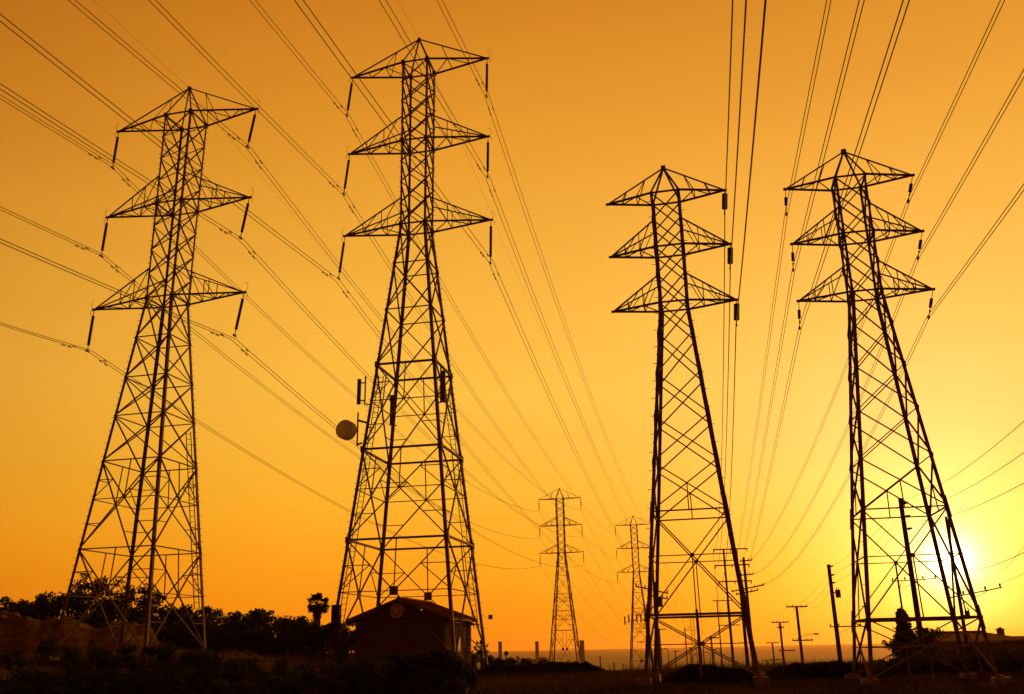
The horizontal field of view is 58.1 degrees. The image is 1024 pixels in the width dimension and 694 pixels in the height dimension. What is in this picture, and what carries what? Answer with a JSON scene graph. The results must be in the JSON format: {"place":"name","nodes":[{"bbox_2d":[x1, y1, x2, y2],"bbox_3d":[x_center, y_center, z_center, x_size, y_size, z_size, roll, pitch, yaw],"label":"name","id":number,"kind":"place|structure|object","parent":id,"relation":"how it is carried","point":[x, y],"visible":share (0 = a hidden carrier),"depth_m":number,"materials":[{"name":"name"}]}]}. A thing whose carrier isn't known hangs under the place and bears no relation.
{"place":"outdoors","nodes":[
{"label":"outdoors","id":0,"kind":"place"},
{"bbox_2d":[0,649,13,682],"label":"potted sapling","id":1,"kind":"object","parent":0,"point":[3,657],"visible":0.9,"depth_m":41.70,"materials":[{"name":"plant"}]},
{"bbox_2d":[4,651,20,683],"bbox_3d":[-22.502,14.612,41.687,0.896,1.685,0.682,8,-20,-27],"label":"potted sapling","id":2,"kind":"object","parent":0,"point":[8,661],"visible":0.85,"depth_m":41.67,"materials":[{"name":"plant"}]},
{"bbox_2d":[11,649,29,675],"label":"bush","id":3,"kind":"object","parent":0,"point":[19,663],"visible":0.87,"depth_m":41.70,"materials":[{"name":"plant"}]},
{"bbox_2d":[0,665,151,688],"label":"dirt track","id":4,"kind":"structure","parent":0,"point":[25,667],"depth_m":45.80,"materials":[{"name":"brown soil"}]},
{"bbox_2d":[0,653,1023,693],"bbox_3d":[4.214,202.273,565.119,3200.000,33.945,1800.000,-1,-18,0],"label":"ground","id":5,"kind":"structure","parent":0,"point":[299,659],"depth_m":37.32,"materials":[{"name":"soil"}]},
{"bbox_2d":[0,596,28,612],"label":"broadleaf tree","id":6,"kind":"object","parent":5,"relation":"on","point":[5,607],"visible":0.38,"depth_m":94.05,"materials":[{"name":"green plant"}]},
{"bbox_2d":[8,663,45,683],"bbox_3d":[-21.070,14.500,40.027,1.763,1.517,1.547,0,-18,-5],"label":"shrub","id":7,"kind":"object","parent":5,"relation":"on","point":[15,675],"visible":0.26,"depth_m":40.17,"materials":[{"name":"green plant"}]},
{"bbox_2d":[9,590,66,620],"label":"broadleaf tree","id":8,"kind":"object","parent":5,"relation":"on","point":[41,603],"visible":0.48,"depth_m":91.88,"materials":[{"name":"green plant"}]},
{"bbox_2d":[32,636,58,659],"bbox_3d":[-26.049,16.891,51.573,1.325,1.559,1.510,-6,-19,13],"label":"shrub","id":9,"kind":"object","parent":5,"relation":"on","point":[51,647],"visible":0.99,"depth_m":51.39,"materials":[{"name":"green plant"}]},
{"bbox_2d":[0,610,99,659],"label":"dirt mound","id":10,"kind":"object","parent":5,"relation":"on","point":[19,632],"visible":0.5,"depth_m":67.29,"materials":[{"name":"soil"}]},
{"bbox_2d":[35,591,96,619],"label":"broadleaf tree","id":11,"kind":"object","parent":5,"relation":"on","point":[70,602],"visible":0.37,"depth_m":93.77,"materials":[{"name":"green plant"}]},
{"bbox_2d":[60,648,83,663],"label":"shrub","id":12,"kind":"object","parent":5,"relation":"on","point":[72,653],"visible":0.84,"depth_m":48.06,"materials":[{"name":"green plant"}]},
{"bbox_2d":[60,643,84,659],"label":"shrub","id":13,"kind":"object","parent":5,"relation":"on","point":[67,649],"visible":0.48,"depth_m":50.93,"materials":[{"name":"green plant"}]},
{"bbox_2d":[68,572,125,624],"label":"broadleaf tree","id":14,"kind":"object","parent":5,"relation":"on","point":[84,587],"visible":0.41,"depth_m":94.29,"materials":[{"name":"green plant"}]},
{"bbox_2d":[84,647,112,664],"bbox_3d":[-21.504,16.130,47.983,1.377,1.048,1.316,7,-20,-23],"label":"shrub","id":15,"kind":"object","parent":5,"relation":"on","point":[97,653],"visible":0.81,"depth_m":47.81,"materials":[{"name":"green plant"}]},
{"bbox_2d":[88,583,135,624],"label":"broadleaf tree","id":16,"kind":"object","parent":5,"relation":"on","point":[110,610],"visible":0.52,"depth_m":90.63,"materials":[{"name":"green plant"}]},
{"bbox_2d":[115,643,137,659],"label":"shrub","id":17,"kind":"object","parent":5,"relation":"on","point":[131,650],"visible":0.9,"depth_m":51.74,"materials":[{"name":"green plant"}]},
{"bbox_2d":[121,652,139,664],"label":"shrub","id":18,"kind":"object","parent":5,"relation":"on","point":[131,658],"visible":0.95,"depth_m":47.42,"materials":[{"name":"green plant"}]},
{"bbox_2d":[85,622,177,656],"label":"dirt mound","id":19,"kind":"object","parent":5,"relation":"on","point":[102,636],"visible":0.28,"depth_m":69.87,"materials":[{"name":"soil"}]},
{"bbox_2d":[119,586,161,621],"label":"broadleaf tree","id":20,"kind":"object","parent":5,"relation":"on","point":[134,613],"visible":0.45,"depth_m":94.53,"materials":[{"name":"green plant"}]},
{"bbox_2d":[140,644,156,658],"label":"shrub","id":21,"kind":"object","parent":5,"relation":"on","point":[150,651],"visible":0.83,"depth_m":50.76,"materials":[{"name":"green plant"}]},
{"bbox_2d":[39,86,259,659],"bbox_3d":[-23.339,0.184,61.626,12.100,40.667,7.134,-5,-19,13],"label":"transmission pylon","id":22,"kind":"object","parent":5,"relation":"on","point":[173,294],"visible":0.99,"depth_m":61.15,"materials":[{"name":"metal"}]},
{"bbox_2d":[1,323,627,649],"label":"power line","id":23,"kind":"object","parent":22,"relation":"hanging from","point":[101,361],"visible":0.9,"depth_m":77.99,"materials":[{"name":"metal"}]},
{"bbox_2d":[0,207,630,634],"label":"power line","id":24,"kind":"object","parent":22,"relation":"hanging from","point":[206,339],"visible":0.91,"depth_m":77.85,"materials":[{"name":"metal"}]},
{"bbox_2d":[138,603,176,639],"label":"broadleaf tree","id":25,"kind":"object","parent":5,"relation":"on","point":[161,612],"visible":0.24,"depth_m":90.87,"materials":[{"name":"green plant"}]},
{"bbox_2d":[0,648,322,677],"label":"ground cover","id":26,"kind":"object","parent":5,"relation":"on","point":[230,653],"visible":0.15,"depth_m":58.93,"materials":[{"name":"plant"}]},
{"bbox_2d":[152,620,171,644],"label":"bush","id":27,"kind":"object","parent":5,"relation":"on","point":[159,638],"visible":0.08,"depth_m":85.37,"materials":[{"name":"green plant"}]},
{"bbox_2d":[154,640,177,665],"bbox_3d":[-18.069,16.077,48.213,1.417,1.466,1.243,-13,-22,32],"label":"shrub","id":28,"kind":"object","parent":5,"relation":"on","point":[162,653],"visible":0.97,"depth_m":47.97,"materials":[{"name":"green plant"}]},
{"bbox_2d":[157,620,196,654],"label":"bush","id":29,"kind":"object","parent":5,"relation":"on","point":[176,631],"visible":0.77,"depth_m":80.94,"materials":[{"name":"green plant"}]},
{"bbox_2d":[163,604,201,642],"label":"broadleaf tree","id":30,"kind":"object","parent":5,"relation":"on","point":[183,615],"visible":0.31,"depth_m":91.49,"materials":[{"name":"green plant"}]},
{"bbox_2d":[176,647,202,667],"bbox_3d":[-16.835,16.343,48.178,1.316,1.338,1.500,-14,-22,34],"label":"shrub","id":31,"kind":"object","parent":5,"relation":"on","point":[186,658],"visible":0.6,"depth_m":47.89,"materials":[{"name":"green plant"}]},
{"bbox_2d":[174,617,218,651],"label":"bush","id":32,"kind":"object","parent":5,"relation":"on","point":[208,627],"visible":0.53,"depth_m":81.71,"materials":[{"name":"green plant"}]},
{"bbox_2d":[177,605,222,622],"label":"broadleaf tree","id":33,"kind":"object","parent":5,"relation":"on","point":[209,614],"visible":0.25,"depth_m":94.19,"materials":[{"name":"green plant"}]},
{"bbox_2d":[193,627,237,655],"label":"bush","id":34,"kind":"object","parent":5,"relation":"on","point":[210,641],"visible":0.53,"depth_m":81.38,"materials":[{"name":"green plant"}]},
{"bbox_2d":[212,611,241,633],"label":"broadleaf tree","id":35,"kind":"object","parent":5,"relation":"on","point":[219,622],"visible":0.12,"depth_m":92.73,"materials":[{"name":"green plant"}]},
{"bbox_2d":[212,656,251,693],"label":"shrub","id":36,"kind":"object","parent":5,"relation":"on","point":[234,675],"visible":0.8,"depth_m":36.95,"materials":[{"name":"green plant"}]},
{"bbox_2d":[219,610,261,654],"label":"broadleaf tree","id":37,"kind":"object","parent":5,"relation":"on","point":[233,623],"visible":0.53,"depth_m":90.60,"materials":[{"name":"green plant"}]},
{"bbox_2d":[238,655,260,676],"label":"shrub","id":38,"kind":"object","parent":5,"relation":"on","point":[254,667],"visible":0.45,"depth_m":47.88,"materials":[{"name":"green plant"}]},
{"bbox_2d":[233,625,282,655],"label":"bush","id":39,"kind":"object","parent":5,"relation":"on","point":[259,636],"visible":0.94,"depth_m":80.72,"materials":[{"name":"green plant"}]},
{"bbox_2d":[241,608,277,631],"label":"broadleaf tree","id":40,"kind":"object","parent":5,"relation":"on","point":[264,619],"visible":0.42,"depth_m":92.21,"materials":[{"name":"green plant"}]},
{"bbox_2d":[271,655,293,672],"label":"shrub","id":41,"kind":"object","parent":5,"relation":"on","point":[279,665],"visible":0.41,"depth_m":51.14,"materials":[{"name":"green plant"}]},
{"bbox_2d":[270,615,313,633],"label":"broadleaf tree","id":42,"kind":"object","parent":5,"relation":"on","point":[286,623],"visible":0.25,"depth_m":91.04,"materials":[{"name":"green plant"}]},
{"bbox_2d":[275,626,318,655],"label":"bush","id":43,"kind":"object","parent":5,"relation":"on","point":[294,640],"visible":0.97,"depth_m":82.14,"materials":[{"name":"green plant"}]},
{"bbox_2d":[294,618,324,654],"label":"bush","id":44,"kind":"object","parent":5,"relation":"on","point":[305,626],"visible":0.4,"depth_m":85.39,"materials":[{"name":"green plant"}]},
{"bbox_2d":[306,592,329,623],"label":"fan palm","id":45,"kind":"object","parent":5,"relation":"on","point":[317,609],"visible":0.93,"depth_m":92.24,"materials":[{"name":"green plant"}]},
{"bbox_2d":[0,650,649,693],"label":"weeds","id":46,"kind":"object","parent":5,"relation":"on","point":[482,679],"visible":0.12,"depth_m":43.24,"materials":[{"name":"green plant"}]},
{"bbox_2d":[307,622,347,660],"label":"bush","id":47,"kind":"object","parent":5,"relation":"on","point":[323,637],"visible":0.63,"depth_m":83.42,"materials":[{"name":"green plant"}]},
{"bbox_2d":[332,623,354,665],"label":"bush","id":48,"kind":"object","parent":5,"relation":"on","point":[347,646],"visible":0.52,"depth_m":80.52,"materials":[{"name":"green plant"}]},
{"bbox_2d":[378,652,425,693],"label":"bush","id":49,"kind":"object","parent":5,"relation":"on","point":[406,666],"visible":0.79,"depth_m":34.65,"materials":[{"name":"green plant"}]},
{"bbox_2d":[325,37,494,668],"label":"transmission pylon","id":50,"kind":"object","parent":5,"relation":"on","point":[470,545],"visible":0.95,"depth_m":66.32,"materials":[{"name":"metal"}]},
{"bbox_2d":[0,95,630,619],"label":"power line","id":51,"kind":"object","parent":50,"relation":"hanging from","point":[224,277],"visible":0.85,"depth_m":78.83,"materials":[{"name":"metal"}]},
{"bbox_2d":[0,239,637,639],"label":"power line","id":52,"kind":"object","parent":50,"relation":"hanging from","point":[226,337],"visible":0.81,"depth_m":58.08,"materials":[{"name":"metal"}]},
{"bbox_2d":[0,83,653,633],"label":"power line","id":53,"kind":"object","parent":50,"relation":"hanging from","point":[238,239],"visible":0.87,"depth_m":60.02,"materials":[{"name":"metal"}]},
{"bbox_2d":[330,605,341,649],"bbox_3d":[-10.581,16.813,55.386,0.540,2.565,0.480,-5,-18,11],"label":"equipment cabinet","id":54,"kind":"object","parent":50,"relation":"attached to","point":[335,634],"visible":1,"depth_m":55.22,"materials":[{"name":"metal"}]},
{"bbox_2d":[0,14,680,649],"bbox_3d":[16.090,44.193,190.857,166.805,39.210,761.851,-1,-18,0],"label":"power line","id":55,"kind":"object","parent":50,"relation":"hanging from","point":[234,204],"visible":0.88,"depth_m":53.24,"materials":[{"name":"metal"}]},
{"bbox_2d":[336,412,366,445],"bbox_3d":[-10.906,5.545,62.650,2.130,2.350,0.793,-5,-18,11],"label":"microwave dish","id":56,"kind":"object","parent":50,"relation":"attached to","point":[346,430],"visible":1,"depth_m":62.48,"materials":[{"name":"metal"}]},
{"bbox_2d":[68,0,636,604],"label":"power line","id":57,"kind":"object","parent":50,"relation":"hanging from","point":[272,182],"visible":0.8,"depth_m":66.13,"materials":[{"name":"metal"}]},
{"bbox_2d":[357,376,371,404],"bbox_3d":[-9.911,2.922,62.041,0.997,1.995,0.159,0,-18,-3],"label":"panel antenna","id":58,"kind":"object","parent":50,"relation":"attached to","point":[359,383],"visible":1,"depth_m":61.90,"materials":[{"name":"metal"}]},
{"bbox_2d":[390,391,396,425],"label":"panel antenna","id":59,"kind":"object","parent":50,"relation":"attached to","point":[392,415],"visible":0.87,"depth_m":65.43,"materials":[{"name":"metal"}]},
{"bbox_2d":[149,0,676,635],"bbox_3d":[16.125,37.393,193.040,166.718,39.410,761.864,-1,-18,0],"label":"power line","id":60,"kind":"object","parent":50,"relation":"hanging from","point":[347,202],"visible":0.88,"depth_m":69.80,"materials":[{"name":"metal"}]},
{"bbox_2d":[438,367,445,402],"bbox_3d":[-4.739,2.555,62.122,0.512,2.499,0.221,-1,-18,0],"label":"panel antenna","id":61,"kind":"object","parent":50,"relation":"attached to","point":[442,384],"visible":1,"depth_m":62.04,"materials":[{"name":"metal"}]},
{"bbox_2d":[250,0,673,620],"bbox_3d":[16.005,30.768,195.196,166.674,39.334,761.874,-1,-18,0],"label":"power line","id":62,"kind":"object","parent":50,"relation":"hanging from","point":[398,210],"visible":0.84,"depth_m":80.98,"materials":[{"name":"metal"}]},
{"bbox_2d":[294,0,679,628],"bbox_3d":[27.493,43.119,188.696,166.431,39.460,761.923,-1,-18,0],"label":"power line","id":63,"kind":"object","parent":50,"relation":"hanging from","point":[451,213],"visible":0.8,"depth_m":54.66,"materials":[{"name":"metal"}]},
{"bbox_2d":[379,0,694,632],"bbox_3d":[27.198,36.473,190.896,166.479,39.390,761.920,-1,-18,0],"label":"power line","id":64,"kind":"object","parent":50,"relation":"hanging from","point":[505,230],"visible":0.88,"depth_m":71.57,"materials":[{"name":"metal"}]},
{"bbox_2d":[437,0,691,615],"bbox_3d":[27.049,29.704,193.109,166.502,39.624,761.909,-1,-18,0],"label":"power line","id":65,"kind":"object","parent":50,"relation":"hanging from","point":[527,221],"visible":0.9,"depth_m":84.52,"materials":[{"name":"metal"}]},
{"bbox_2d":[346,595,477,671],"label":"utility building","id":66,"kind":"structure","parent":5,"relation":"on","point":[394,626],"depth_m":56.90,"materials":[{"name":"paint"}]},
{"bbox_2d":[415,646,475,693],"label":"bush","id":67,"kind":"object","parent":5,"relation":"on","point":[439,660],"visible":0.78,"depth_m":35.51,"materials":[{"name":"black plant"}]},
{"bbox_2d":[441,675,470,693],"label":"shrub","id":68,"kind":"object","parent":5,"relation":"on","point":[455,686],"visible":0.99,"depth_m":32.95,"materials":[{"name":"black plant"}]},
{"bbox_2d":[446,663,480,693],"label":"shrub","id":69,"kind":"object","parent":5,"relation":"on","point":[472,681],"visible":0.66,"depth_m":34.75,"materials":[{"name":"black plant"}]},
{"bbox_2d":[472,641,488,668],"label":"fan palm","id":70,"kind":"object","parent":5,"relation":"on","point":[479,652],"visible":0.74,"depth_m":71.15,"materials":[{"name":"black plant"}]},
{"bbox_2d":[473,661,606,674],"bbox_3d":[1.736,20.404,58.548,8.516,0.948,1.176,-1,-18,0],"label":"hedge","id":71,"kind":"object","parent":5,"relation":"on","point":[556,667],"visible":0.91,"depth_m":58.17,"materials":[{"name":"black plant"}]},
{"bbox_2d":[539,488,583,662],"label":"transmission pylon","id":72,"kind":"object","parent":5,"relation":"on","point":[568,583],"visible":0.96,"depth_m":238.03,"materials":[{"name":"metal"}]},
{"bbox_2d":[614,516,655,668],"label":"transmission pylon","id":73,"kind":"object","parent":5,"relation":"on","point":[637,547],"visible":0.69,"depth_m":276.45,"materials":[{"name":"metal"}]},
{"bbox_2d":[635,582,667,667],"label":"utility pole","id":74,"kind":"object","parent":5,"relation":"on","point":[659,653],"visible":0.53,"depth_m":91.20,"materials":[{"name":"brown wood"}]},
{"bbox_2d":[606,165,768,685],"bbox_3d":[7.886,2.845,42.628,6.067,25.170,5.214,-5,-18,12],"label":"transmission pylon","id":75,"kind":"object","parent":5,"relation":"on","point":[744,613],"visible":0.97,"depth_m":42.73,"materials":[{"name":"metal"}]},
{"bbox_2d":[713,0,732,596],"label":"power line","id":76,"kind":"object","parent":75,"relation":"attached to","point":[724,219],"visible":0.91,"depth_m":42.02,"materials":[{"name":"metal"}]},
{"bbox_2d":[714,0,746,611],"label":"power line","id":77,"kind":"object","parent":75,"relation":"hanging from","point":[733,217],"visible":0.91,"depth_m":35.15,"materials":[{"name":"metal"}]},
{"bbox_2d":[718,0,766,621],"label":"power line","id":78,"kind":"object","parent":75,"relation":"hanging from","point":[762,35],"visible":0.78,"depth_m":28.33,"materials":[{"name":"metal"}]},
{"bbox_2d":[695,609,702,663],"bbox_3d":[11.582,18.287,57.069,0.230,3.982,0.218,-1,-18,0],"label":"utility pole","id":79,"kind":"object","parent":5,"relation":"on","point":[698,629],"visible":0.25,"depth_m":57.14,"materials":[{"name":"brown wood"}]},
{"bbox_2d":[663,663,765,682],"bbox_3d":[8.866,14.341,40.498,4.512,0.908,1.270,-1,-18,0],"label":"hedge","id":80,"kind":"object","parent":5,"relation":"on","point":[690,672],"visible":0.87,"depth_m":40.04,"materials":[{"name":"black plant"}]},
{"bbox_2d":[713,600,739,663],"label":"utility pole","id":81,"kind":"object","parent":5,"relation":"on","point":[719,625],"visible":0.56,"depth_m":286.50,"materials":[{"name":"brown wood"}]},
{"bbox_2d":[713,548,751,663],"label":"utility pole","id":82,"kind":"object","parent":5,"relation":"on","point":[730,628],"visible":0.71,"depth_m":154.52,"materials":[{"name":"brown wood"}]},
{"bbox_2d":[742,617,749,666],"bbox_3d":[14.473,18.456,56.994,0.202,3.506,0.193,-1,-18,0],"label":"utility pole","id":83,"kind":"object","parent":5,"relation":"on","point":[746,646],"visible":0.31,"depth_m":56.95,"materials":[{"name":"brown wood"}]},
{"bbox_2d":[731,557,763,663],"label":"utility pole","id":84,"kind":"object","parent":5,"relation":"on","point":[743,560],"visible":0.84,"depth_m":140.28,"materials":[{"name":"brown wood"}]},
{"bbox_2d":[545,656,1019,677],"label":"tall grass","id":85,"kind":"structure","parent":5,"relation":"on","point":[761,666],"depth_m":55.71,"materials":[{"name":"black plant"}]},
{"bbox_2d":[771,620,794,661],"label":"utility pole","id":86,"kind":"object","parent":5,"relation":"on","point":[781,639],"visible":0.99,"depth_m":180.59,"materials":[{"name":"brown wood"}]},
{"bbox_2d":[786,604,818,662],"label":"utility pole","id":87,"kind":"object","parent":5,"relation":"on","point":[800,640],"visible":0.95,"depth_m":142.85,"materials":[{"name":"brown wood"}]},
{"bbox_2d":[763,660,890,678],"bbox_3d":[14.313,14.854,42.394,5.893,0.903,1.281,-1,-18,0],"label":"hedge","id":88,"kind":"object","parent":5,"relation":"on","point":[832,668],"visible":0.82,"depth_m":41.95,"materials":[{"name":"black plant"}]},
{"bbox_2d":[827,564,860,660],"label":"utility pole","id":89,"kind":"object","parent":5,"relation":"on","point":[835,621],"visible":0.83,"depth_m":95.79,"materials":[{"name":"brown wood"}]},
{"bbox_2d":[783,149,1012,684],"bbox_3d":[16.218,2.317,40.677,6.082,24.887,5.272,-5,-18,11],"label":"transmission pylon","id":90,"kind":"object","parent":5,"relation":"on","point":[850,301],"visible":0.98,"depth_m":40.40,"materials":[{"name":"metal"}]},
{"bbox_2d":[738,0,830,545],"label":"power line","id":91,"kind":"object","parent":90,"relation":"hanging from","point":[788,209],"visible":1,"depth_m":41.11,"materials":[{"name":"metal"}]},
{"bbox_2d":[741,0,864,564],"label":"power line","id":92,"kind":"object","parent":90,"relation":"hanging from","point":[810,210],"visible":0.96,"depth_m":34.34,"materials":[{"name":"metal"}]},
{"bbox_2d":[747,0,909,573],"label":"power line","id":93,"kind":"object","parent":90,"relation":"hanging from","point":[840,211],"visible":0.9,"depth_m":28.10,"materials":[{"name":"metal"}]},
{"bbox_2d":[755,0,1004,555],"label":"power line","id":94,"kind":"object","parent":90,"relation":"hanging from","point":[906,210],"visible":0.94,"depth_m":40.22,"materials":[{"name":"metal"}]},
{"bbox_2d":[752,69,1023,574],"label":"power line","id":95,"kind":"object","parent":90,"relation":"hanging from","point":[914,269],"visible":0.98,"depth_m":39.67,"materials":[{"name":"metal"}]},
{"bbox_2d":[761,184,1023,584],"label":"power line","id":96,"kind":"object","parent":90,"relation":"hanging from","point":[918,340],"visible":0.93,"depth_m":40.49,"materials":[{"name":"metal"}]},
{"bbox_2d":[891,607,919,659],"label":"conifer","id":97,"kind":"object","parent":5,"relation":"on","point":[903,628],"visible":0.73,"depth_m":66.22,"materials":[{"name":"black plant"}]},
{"bbox_2d":[898,498,927,659],"bbox_3d":[27.082,15.782,61.988,0.713,11.227,0.385,-1,-18,0],"label":"utility pole","id":98,"kind":"object","parent":5,"relation":"on","point":[919,627],"visible":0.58,"depth_m":61.87,"materials":[{"name":"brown wood"}]},
{"bbox_2d":[913,627,945,657],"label":"broadleaf tree","id":99,"kind":"object","parent":5,"relation":"on","point":[929,639],"visible":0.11,"depth_m":67.45,"materials":[{"name":"black plant"}]},
{"bbox_2d":[876,655,1023,674],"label":"hedge","id":100,"kind":"object","parent":5,"relation":"on","point":[918,664],"visible":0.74,"depth_m":43.81,"materials":[{"name":"black plant"}]},
{"bbox_2d":[945,517,1001,657],"bbox_3d":[29.955,15.860,59.786,3.513,9.652,0.297,-3,-18,4],"label":"utility pole","id":101,"kind":"object","parent":5,"relation":"on","point":[960,603],"visible":0.61,"depth_m":59.62,"materials":[{"name":"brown wood"}]},
{"bbox_2d":[925,627,1023,657],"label":"house","id":102,"kind":"structure","parent":5,"relation":"on","point":[1000,639],"depth_m":84.03,"materials":[{"name":"paint"}]},
{"bbox_2d":[0,0,1023,652],"label":"sky","id":103,"kind":"structure","parent":0,"point":[590,99],"materials":[{"name":"orange"}]},
{"bbox_2d":[472,643,892,669],"bbox_3d":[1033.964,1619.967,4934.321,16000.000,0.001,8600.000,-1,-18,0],"label":"sea","id":104,"kind":"structure","parent":0,"point":[619,657],"depth_m":2704.85,"materials":[{"name":"orange liquid"}]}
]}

